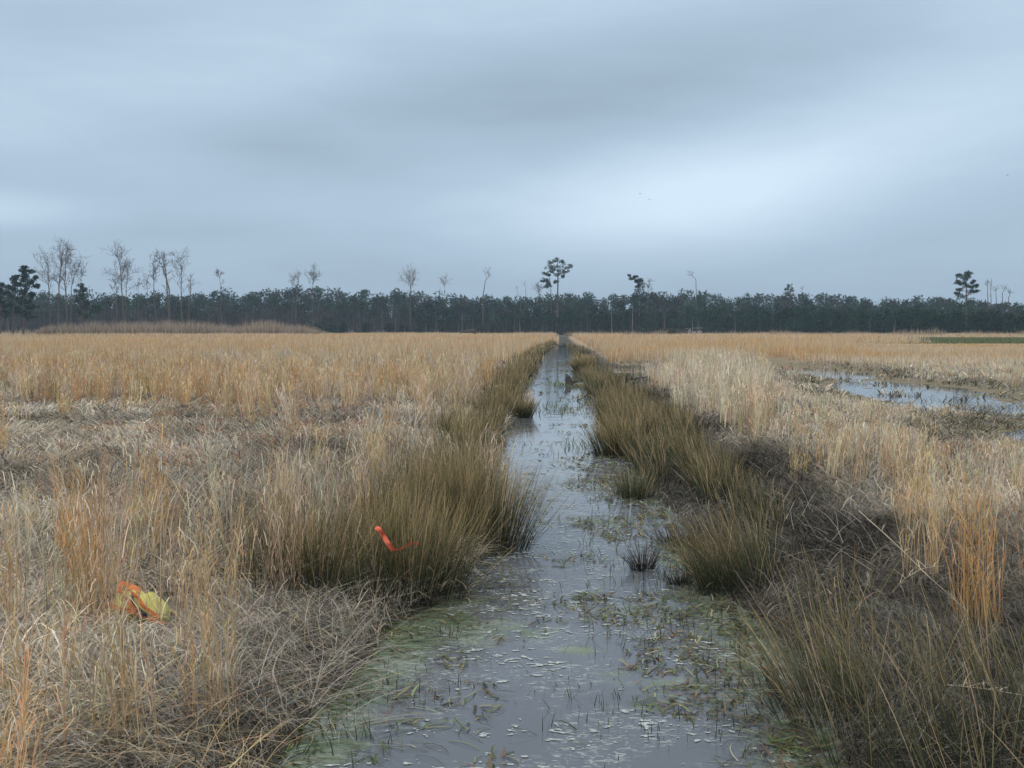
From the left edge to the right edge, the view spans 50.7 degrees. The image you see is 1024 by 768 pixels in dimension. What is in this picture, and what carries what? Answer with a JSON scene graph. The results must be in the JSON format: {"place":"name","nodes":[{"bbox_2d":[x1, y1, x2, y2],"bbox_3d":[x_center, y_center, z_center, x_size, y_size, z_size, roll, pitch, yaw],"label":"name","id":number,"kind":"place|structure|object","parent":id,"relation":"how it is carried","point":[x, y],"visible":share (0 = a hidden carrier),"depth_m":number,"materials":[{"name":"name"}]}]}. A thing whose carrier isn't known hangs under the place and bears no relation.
{"place":"outdoors","nodes":[
{"label":"outdoors","id":0,"kind":"place"},
{"bbox_2d":[0,332,1023,767],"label":"broomsedge grass","id":1,"kind":"structure","parent":0,"point":[92,366],"depth_m":23.40,"materials":[{"name":"beige plant"}]},
{"bbox_2d":[0,331,1023,767],"bbox_3d":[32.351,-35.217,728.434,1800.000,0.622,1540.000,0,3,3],"label":"ground","id":2,"kind":"structure","parent":0,"point":[776,361],"depth_m":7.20,"materials":[{"name":"beige plant"}]},
{"bbox_2d":[0,282,9,333],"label":"pine tree","id":3,"kind":"object","parent":2,"relation":"on","point":[2,293],"visible":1,"depth_m":228.33,"materials":[{"name":"green plant"}]},
{"bbox_2d":[1,275,21,334],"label":"pine tree","id":4,"kind":"object","parent":2,"relation":"on","point":[11,288],"visible":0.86,"depth_m":229.78,"materials":[{"name":"green plant"}]},
{"bbox_2d":[0,496,36,640],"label":"grass tuft","id":5,"kind":"object","parent":2,"relation":"on","point":[8,559],"visible":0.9,"depth_m":5.42,"materials":[{"name":"beige plant"}]},
{"bbox_2d":[11,265,39,334],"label":"pine tree","id":6,"kind":"object","parent":2,"relation":"on","point":[25,276],"visible":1,"depth_m":225.52,"materials":[{"name":"green plant"}]},
{"bbox_2d":[0,558,79,767],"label":"grass tuft","id":7,"kind":"object","parent":2,"relation":"on","point":[15,656],"visible":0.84,"depth_m":3.91,"materials":[{"name":"beige plant"}]},
{"bbox_2d":[32,247,60,327],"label":"bare tree","id":8,"kind":"object","parent":2,"relation":"on","point":[46,263],"visible":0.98,"depth_m":239.96,"materials":[{"name":"grey plant"}]},
{"bbox_2d":[50,234,81,326],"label":"bare tree","id":9,"kind":"object","parent":2,"relation":"on","point":[61,262],"visible":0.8,"depth_m":242.23,"materials":[{"name":"grey plant"}]},
{"bbox_2d":[49,241,86,330],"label":"bare tree","id":10,"kind":"object","parent":2,"relation":"on","point":[67,261],"visible":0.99,"depth_m":237.74,"materials":[{"name":"grey plant"}]},
{"bbox_2d":[33,444,112,627],"bbox_3d":[-2.289,0.803,5.717,0.427,0.975,0.457,-2,3,-33],"label":"grass tuft","id":11,"kind":"object","parent":2,"relation":"on","point":[89,573],"visible":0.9,"depth_m":5.74,"materials":[{"name":"beige plant"}]},
{"bbox_2d":[47,440,105,547],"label":"grass tuft","id":12,"kind":"object","parent":2,"relation":"on","point":[70,500],"visible":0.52,"depth_m":7.40,"materials":[{"name":"beige plant"}]},
{"bbox_2d":[69,258,86,323],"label":"bare tree","id":13,"kind":"object","parent":2,"relation":"on","point":[76,272],"visible":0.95,"depth_m":243.80,"materials":[{"name":"grey plant"}]},
{"bbox_2d":[73,283,101,327],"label":"pine tree","id":14,"kind":"object","parent":2,"relation":"on","point":[82,289],"visible":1,"depth_m":231.42,"materials":[{"name":"green plant"}]},
{"bbox_2d":[54,464,124,494],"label":"grass tussock","id":15,"kind":"object","parent":2,"relation":"on","point":[81,477],"depth_m":10.15,"materials":[{"name":"brown plant"}]},
{"bbox_2d":[55,549,162,767],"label":"grass tuft","id":16,"kind":"object","parent":2,"relation":"on","point":[121,669],"visible":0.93,"depth_m":4.21,"materials":[{"name":"beige plant"}]},
{"bbox_2d":[98,240,144,323],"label":"bare tree","id":17,"kind":"object","parent":2,"relation":"on","point":[117,254],"visible":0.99,"depth_m":247.45,"materials":[{"name":"grey plant"}]},
{"bbox_2d":[116,259,137,325],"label":"bare tree","id":18,"kind":"object","parent":2,"relation":"on","point":[127,282],"visible":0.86,"depth_m":250.09,"materials":[{"name":"grey plant"}]},
{"bbox_2d":[109,581,172,624],"bbox_3d":[-2.027,1.220,5.954,0.324,0.266,0.267,0,3,3],"label":"bag","id":19,"kind":"object","parent":2,"relation":"on","point":[150,606],"visible":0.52,"depth_m":5.89,"materials":[{"name":"yellow plastic"}]},
{"bbox_2d":[134,273,152,324],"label":"bare tree","id":20,"kind":"object","parent":2,"relation":"on","point":[147,294],"visible":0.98,"depth_m":278.74,"materials":[{"name":"grey plant"}]},
{"bbox_2d":[144,257,159,323],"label":"bare tree","id":21,"kind":"object","parent":2,"relation":"on","point":[154,271],"visible":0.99,"depth_m":255.44,"materials":[{"name":"grey plant"}]},
{"bbox_2d":[152,250,170,325],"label":"bare tree","id":22,"kind":"object","parent":2,"relation":"on","point":[167,281],"visible":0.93,"depth_m":252.98,"materials":[{"name":"grey plant"}]},
{"bbox_2d":[137,426,191,554],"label":"grass tuft","id":23,"kind":"object","parent":2,"relation":"on","point":[159,489],"visible":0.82,"depth_m":7.41,"materials":[{"name":"beige plant"}]},
{"bbox_2d":[163,249,199,325],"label":"bare tree","id":24,"kind":"object","parent":2,"relation":"on","point":[180,274],"visible":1,"depth_m":248.96,"materials":[{"name":"grey plant"}]},
{"bbox_2d":[121,512,246,731],"bbox_3d":[-1.325,1.004,4.557,0.398,1.016,0.558,2,4,36],"label":"grass tuft","id":25,"kind":"object","parent":2,"relation":"on","point":[209,661],"visible":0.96,"depth_m":4.63,"materials":[{"name":"beige plant"}]},
{"bbox_2d":[173,303,199,323],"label":"pine tree","id":26,"kind":"object","parent":2,"relation":"on","point":[186,316],"visible":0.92,"depth_m":273.02,"materials":[{"name":"green plant"}]},
{"bbox_2d":[0,386,383,527],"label":"rusty low grass","id":27,"kind":"structure","parent":2,"relation":"on","point":[342,405],"depth_m":15.06,"materials":[{"name":"brown plant"}]},
{"bbox_2d":[121,726,268,767],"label":"grass stalk","id":28,"kind":"object","parent":2,"relation":"on","point":[233,755],"depth_m":4.30,"materials":[{"name":"beige plant"}]},
{"bbox_2d":[214,267,223,329],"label":"bare tree","id":29,"kind":"object","parent":2,"relation":"on","point":[220,289],"visible":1,"depth_m":264.69,"materials":[{"name":"grey plant"}]},
{"bbox_2d":[191,494,260,618],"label":"grass tuft","id":30,"kind":"object","parent":2,"relation":"on","point":[224,573],"visible":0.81,"depth_m":6.06,"materials":[{"name":"beige plant"}]},
{"bbox_2d":[2,371,482,617],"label":"curled grass","id":31,"kind":"structure","parent":2,"relation":"on","point":[301,485],"depth_m":7.60,"materials":[{"name":"beige plant"}]},
{"bbox_2d":[1,548,63,583],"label":"grass stalk","id":32,"kind":"object","parent":31,"relation":"on","point":[37,566],"depth_m":5.54,"materials":[{"name":"beige plant"}]},
{"bbox_2d":[289,273,297,324],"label":"bare tree","id":33,"kind":"object","parent":2,"relation":"on","point":[292,290],"visible":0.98,"depth_m":332.48,"materials":[{"name":"grey plant"}]},
{"bbox_2d":[294,271,301,321],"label":"bare tree","id":34,"kind":"object","parent":2,"relation":"on","point":[297,276],"visible":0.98,"depth_m":333.43,"materials":[{"name":"grey plant"}]},
{"bbox_2d":[304,264,322,327],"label":"bare tree","id":35,"kind":"object","parent":2,"relation":"on","point":[313,277],"visible":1,"depth_m":327.23,"materials":[{"name":"grey plant"}]},
{"bbox_2d":[398,265,419,331],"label":"bare tree","id":36,"kind":"object","parent":2,"relation":"on","point":[409,277],"visible":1,"depth_m":318.67,"materials":[{"name":"grey plant"}]},
{"bbox_2d":[329,475,531,607],"bbox_3d":[-0.592,1.048,7.186,1.683,0.898,1.502,0,3,3],"label":"rush clump","id":37,"kind":"object","parent":2,"relation":"on","point":[437,571],"visible":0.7,"depth_m":7.12,"materials":[{"name":"plant"}]},
{"bbox_2d":[440,272,449,289],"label":"bare tree","id":38,"kind":"object","parent":2,"relation":"on","point":[444,282],"visible":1,"depth_m":360.25,"materials":[{"name":"grey plant"}]},
{"bbox_2d":[461,328,476,333],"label":"fallen tree","id":39,"kind":"object","parent":2,"relation":"on","point":[474,331],"visible":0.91,"depth_m":226.10,"materials":[{"name":"grey wood"}]},
{"bbox_2d":[482,267,491,323],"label":"bare tree","id":40,"kind":"object","parent":2,"relation":"on","point":[483,294],"visible":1,"depth_m":321.71,"materials":[{"name":"grey plant"}]},
{"bbox_2d":[417,435,582,556],"bbox_3d":[-0.198,0.912,8.793,1.624,1.006,1.687,0,3,3],"label":"rush clump","id":41,"kind":"object","parent":2,"relation":"on","point":[506,538],"visible":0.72,"depth_m":8.72,"materials":[{"name":"green plant"}]},
{"bbox_2d":[1,301,1021,334],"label":"bare thicket undergrowth","id":42,"kind":"object","parent":2,"relation":"on","point":[40,324],"visible":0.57,"depth_m":299.37,"materials":[{"name":"brown plant"}]},
{"bbox_2d":[1,284,1023,334],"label":"woods pine","id":43,"kind":"object","parent":2,"relation":"on","point":[455,309],"depth_m":372.46,"materials":[{"name":"green plant"}]},
{"bbox_2d":[2,318,1023,336],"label":"reed undergrowth","id":44,"kind":"object","parent":2,"relation":"on","point":[150,327],"visible":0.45,"depth_m":231.23,"materials":[{"name":"beige plant"}]},
{"bbox_2d":[3,303,1023,334],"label":"young pine thicket","id":45,"kind":"object","parent":2,"relation":"on","point":[925,320],"visible":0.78,"depth_m":296.81,"materials":[{"name":"green plant"}]},
{"bbox_2d":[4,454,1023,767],"bbox_3d":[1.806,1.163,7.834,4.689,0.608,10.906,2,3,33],"label":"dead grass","id":46,"kind":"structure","parent":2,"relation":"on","point":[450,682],"depth_m":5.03,"materials":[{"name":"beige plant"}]},
{"bbox_2d":[507,392,542,417],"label":"rush clump","id":47,"kind":"object","parent":2,"relation":"on","point":[527,412],"visible":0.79,"depth_m":21.96,"materials":[{"name":"plant"}]},
{"bbox_2d":[532,281,541,305],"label":"bare tree","id":48,"kind":"object","parent":2,"relation":"on","point":[538,287],"visible":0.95,"depth_m":348.84,"materials":[{"name":"grey plant"}]},
{"bbox_2d":[52,336,1023,343],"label":"green meadow grass","id":49,"kind":"structure","parent":2,"relation":"on","point":[981,340],"depth_m":143.45,"materials":[{"name":"plant"}]},
{"bbox_2d":[260,376,829,767],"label":"drowned stubble grass","id":50,"kind":"structure","parent":2,"relation":"on","point":[555,383],"depth_m":5.73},
{"bbox_2d":[540,271,551,313],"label":"pine tree","id":51,"kind":"object","parent":2,"relation":"on","point":[547,281],"visible":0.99,"depth_m":320.69,"materials":[{"name":"green plant"}]},
{"bbox_2d":[544,257,572,316],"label":"pine tree","id":52,"kind":"object","parent":2,"relation":"on","point":[557,274],"visible":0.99,"depth_m":323.23,"materials":[{"name":"green plant"}]},
{"bbox_2d":[566,352,597,372],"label":"rush clump","id":53,"kind":"object","parent":2,"relation":"on","point":[578,362],"visible":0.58,"depth_m":44.66,"materials":[{"name":"plant"}]},
{"bbox_2d":[167,340,1023,767],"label":"rush bed","id":54,"kind":"object","parent":2,"relation":"on","point":[649,414],"visible":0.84,"depth_m":7.31,"materials":[{"name":"plant"}]},
{"bbox_2d":[375,526,418,551],"bbox_3d":[-0.698,0.935,6.516,0.275,0.156,0.045,0,3,7],"label":"flagging tape","id":55,"kind":"object","parent":54,"relation":"on","point":[385,538],"visible":1,"depth_m":6.52,"materials":[{"name":"orange plastic"}]},
{"bbox_2d":[947,670,1023,695],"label":"grass stalk","id":56,"kind":"object","parent":54,"relation":"on","point":[980,686],"depth_m":4.92,"materials":[{"name":"beige plant"}]},
{"bbox_2d":[567,407,645,457],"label":"rush clump","id":57,"kind":"object","parent":2,"relation":"on","point":[608,448],"visible":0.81,"depth_m":15.32,"materials":[{"name":"green plant"}]},
{"bbox_2d":[627,274,647,328],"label":"pine tree","id":58,"kind":"object","parent":2,"relation":"on","point":[639,284],"visible":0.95,"depth_m":309.59,"materials":[{"name":"green plant"}]},
{"bbox_2d":[646,277,655,310],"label":"bare tree","id":59,"kind":"object","parent":2,"relation":"on","point":[648,286],"visible":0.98,"depth_m":327.24,"materials":[{"name":"grey plant"}]},
{"bbox_2d":[637,513,720,547],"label":"sedge tussock","id":60,"kind":"object","parent":2,"relation":"on","point":[668,535],"visible":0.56,"depth_m":9.09,"materials":[{"name":"green plant"}]},
{"bbox_2d":[673,328,701,334],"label":"collapsed shed","id":61,"kind":"structure","parent":2,"relation":"on","point":[689,331],"depth_m":246.50,"materials":[{"name":"grey wood"}]},
{"bbox_2d":[689,271,696,312],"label":"bare tree","id":62,"kind":"object","parent":2,"relation":"on","point":[696,293],"visible":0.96,"depth_m":326.82,"materials":[{"name":"grey plant"}]},
{"bbox_2d":[640,493,794,600],"bbox_3d":[1.397,1.082,7.492,1.188,0.723,1.220,1,3,15],"label":"rush clump","id":63,"kind":"object","parent":2,"relation":"on","point":[760,560],"visible":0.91,"depth_m":7.38,"materials":[{"name":"green plant"}]},
{"bbox_2d":[783,283,794,318],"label":"pine tree","id":64,"kind":"object","parent":2,"relation":"on","point":[787,289],"visible":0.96,"depth_m":340.38,"materials":[{"name":"green plant"}]},
{"bbox_2d":[687,583,954,736],"bbox_3d":[1.289,1.260,5.086,1.167,0.689,1.238,-1,3,-14],"label":"rush clump","id":65,"kind":"object","parent":2,"relation":"on","point":[797,688],"visible":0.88,"depth_m":5.01,"materials":[{"name":"green plant"}]},
{"bbox_2d":[821,563,841,623],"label":"grass stalk","id":66,"kind":"object","parent":2,"relation":"on","point":[827,579],"depth_m":6.40,"materials":[{"name":"beige plant"}]},
{"bbox_2d":[859,511,965,609],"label":"grass stalk","id":67,"kind":"object","parent":2,"relation":"on","point":[905,553],"depth_m":6.49,"materials":[{"name":"beige plant"}]},
{"bbox_2d":[892,561,940,592],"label":"grass stalk","id":68,"kind":"object","parent":2,"relation":"on","point":[914,574],"depth_m":6.55,"materials":[{"name":"beige plant"}]},
{"bbox_2d":[880,445,958,580],"bbox_3d":[2.867,0.892,7.655,0.579,0.995,0.589,0,3,3],"label":"grass tuft","id":69,"kind":"object","parent":2,"relation":"on","point":[930,537],"visible":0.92,"depth_m":7.62,"materials":[{"name":"beige plant"}]},
{"bbox_2d":[922,465,1011,632],"bbox_3d":[2.808,0.982,6.518,0.533,1.019,0.575,-2,4,-35],"label":"grass tuft","id":70,"kind":"object","parent":2,"relation":"on","point":[977,569],"visible":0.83,"depth_m":6.45,"materials":[{"name":"beige plant"}]},
{"bbox_2d":[953,270,983,325],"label":"pine tree","id":71,"kind":"object","parent":2,"relation":"on","point":[964,283],"visible":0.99,"depth_m":256.55,"materials":[{"name":"green plant"}]},
{"bbox_2d":[983,279,991,319],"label":"bare tree","id":72,"kind":"object","parent":2,"relation":"on","point":[987,293],"visible":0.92,"depth_m":256.60,"materials":[{"name":"grey plant"}]},
{"bbox_2d":[1000,285,1006,328],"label":"bare tree","id":73,"kind":"object","parent":2,"relation":"on","point":[1002,300],"visible":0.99,"depth_m":263.21,"materials":[{"name":"grey plant"}]},
{"bbox_2d":[0,0,1023,329],"label":"sky","id":74,"kind":"structure","parent":0,"point":[873,150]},
{"bbox_2d":[275,336,1023,767],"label":"water","id":75,"kind":"structure","parent":0,"point":[633,746],"depth_m":5.90,"materials":[{"name":"grey liquid"}]},
{"bbox_2d":[246,360,860,767],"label":"floating debris","id":76,"kind":"object","parent":75,"relation":"on","point":[682,686],"visible":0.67,"depth_m":6.07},
{"bbox_2d":[295,458,814,767],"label":"foam","id":77,"kind":"object","parent":75,"relation":"on","point":[558,662],"visible":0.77,"depth_m":6.09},
{"bbox_2d":[565,374,578,384],"bbox_3d":[1.946,-0.109,35.078,0.473,0.456,0.259,-1,3,-20],"label":"wood stump","id":78,"kind":"object","parent":75,"relation":"in","point":[568,379],"visible":0.82,"depth_m":34.97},
{"bbox_2d":[594,462,667,500],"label":"rush clump","id":79,"kind":"object","parent":75,"relation":"in","point":[625,490],"visible":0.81,"depth_m":11.50,"materials":[{"name":"plant"}]},
{"bbox_2d":[613,533,673,571],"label":"sedge tussock","id":80,"kind":"object","parent":75,"relation":"in","point":[638,565],"visible":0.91,"depth_m":8.08,"materials":[{"name":"plant"}]},
{"bbox_2d":[658,564,695,585],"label":"sedge tussock","id":81,"kind":"object","parent":75,"relation":"in","point":[681,580],"visible":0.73,"depth_m":7.65,"materials":[{"name":"plant"}]},
{"bbox_2d":[667,329,676,333],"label":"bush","id":82,"kind":"object","parent":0,"point":[672,331],"visible":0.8,"depth_m":243.27,"materials":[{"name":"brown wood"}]}
]}

